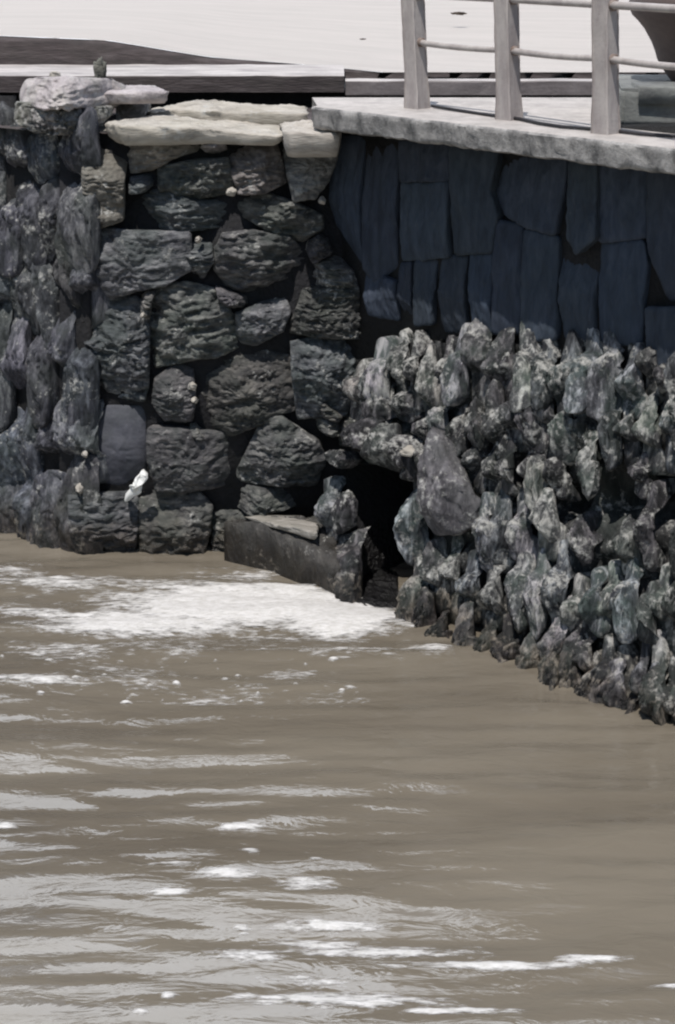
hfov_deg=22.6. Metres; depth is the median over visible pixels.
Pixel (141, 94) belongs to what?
coping slab
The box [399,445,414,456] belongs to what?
shell
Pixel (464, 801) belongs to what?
water
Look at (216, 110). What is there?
coping slab
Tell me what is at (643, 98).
stone plinth
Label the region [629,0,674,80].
urn
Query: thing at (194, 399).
shell
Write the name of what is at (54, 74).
stone chip
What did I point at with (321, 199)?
shell
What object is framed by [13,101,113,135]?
craggy stone
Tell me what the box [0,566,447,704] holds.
foam
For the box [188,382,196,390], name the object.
shell
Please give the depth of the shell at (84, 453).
13.07 m
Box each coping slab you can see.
[104,85,168,103]
[105,115,282,145]
[116,104,150,119]
[147,99,308,124]
[279,119,341,156]
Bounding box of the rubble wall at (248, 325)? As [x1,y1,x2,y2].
[59,124,360,554]
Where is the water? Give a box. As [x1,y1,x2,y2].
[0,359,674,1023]
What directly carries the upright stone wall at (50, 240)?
in the water
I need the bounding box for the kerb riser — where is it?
[0,36,665,80]
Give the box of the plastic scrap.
[124,469,147,501]
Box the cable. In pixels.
[431,104,674,137]
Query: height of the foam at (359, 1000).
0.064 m
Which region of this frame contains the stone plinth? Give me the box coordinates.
[619,74,674,124]
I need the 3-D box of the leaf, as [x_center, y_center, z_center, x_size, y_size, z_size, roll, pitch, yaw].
[1.482,-6.082,20.590,0.206,0.040,0.109,0,19,0]
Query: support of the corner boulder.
on the craggy stone
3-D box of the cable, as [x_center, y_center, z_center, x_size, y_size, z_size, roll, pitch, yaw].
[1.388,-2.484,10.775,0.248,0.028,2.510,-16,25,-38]
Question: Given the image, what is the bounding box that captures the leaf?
[450,12,466,14]
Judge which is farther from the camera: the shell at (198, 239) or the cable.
the shell at (198, 239)
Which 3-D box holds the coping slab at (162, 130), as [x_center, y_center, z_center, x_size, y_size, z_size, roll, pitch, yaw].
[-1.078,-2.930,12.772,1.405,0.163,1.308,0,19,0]
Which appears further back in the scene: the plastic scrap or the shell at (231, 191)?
the plastic scrap
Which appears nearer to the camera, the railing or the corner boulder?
the railing
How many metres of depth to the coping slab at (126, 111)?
13.15 m
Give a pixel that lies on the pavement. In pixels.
(319, 32)
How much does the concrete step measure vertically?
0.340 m
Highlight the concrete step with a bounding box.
[0,64,591,106]
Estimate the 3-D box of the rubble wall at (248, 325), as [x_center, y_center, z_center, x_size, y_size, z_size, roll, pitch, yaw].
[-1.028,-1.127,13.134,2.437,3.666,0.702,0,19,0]
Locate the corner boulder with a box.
[19,75,125,111]
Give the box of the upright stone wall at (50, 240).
[0,96,109,554]
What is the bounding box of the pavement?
[0,0,663,71]
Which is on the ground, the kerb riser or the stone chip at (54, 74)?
the kerb riser
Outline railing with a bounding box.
[401,0,674,134]
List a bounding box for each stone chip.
[49,71,60,76]
[93,56,106,77]
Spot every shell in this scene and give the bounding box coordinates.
[75,483,82,493]
[81,450,87,457]
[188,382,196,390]
[191,397,198,402]
[195,236,201,242]
[226,187,236,195]
[318,196,325,204]
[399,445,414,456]
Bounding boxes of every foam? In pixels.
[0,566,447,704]
[0,822,674,1013]
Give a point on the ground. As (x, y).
(113, 116)
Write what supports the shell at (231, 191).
attached to the rubble wall at (248, 325)
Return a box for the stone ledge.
[224,515,339,593]
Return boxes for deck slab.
[311,97,674,174]
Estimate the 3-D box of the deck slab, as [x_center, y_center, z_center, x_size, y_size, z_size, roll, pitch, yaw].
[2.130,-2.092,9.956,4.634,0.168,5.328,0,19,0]
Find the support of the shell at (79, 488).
attached to the upright stone wall at (50, 240)
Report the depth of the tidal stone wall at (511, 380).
11.46 m
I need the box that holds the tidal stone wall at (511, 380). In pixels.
[314,123,674,725]
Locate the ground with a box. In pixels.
[0,106,342,132]
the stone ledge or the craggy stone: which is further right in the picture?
the stone ledge
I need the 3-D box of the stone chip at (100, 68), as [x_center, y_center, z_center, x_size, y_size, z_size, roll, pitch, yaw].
[-1.814,-3.375,12.909,0.104,0.214,0.096,0,19,0]

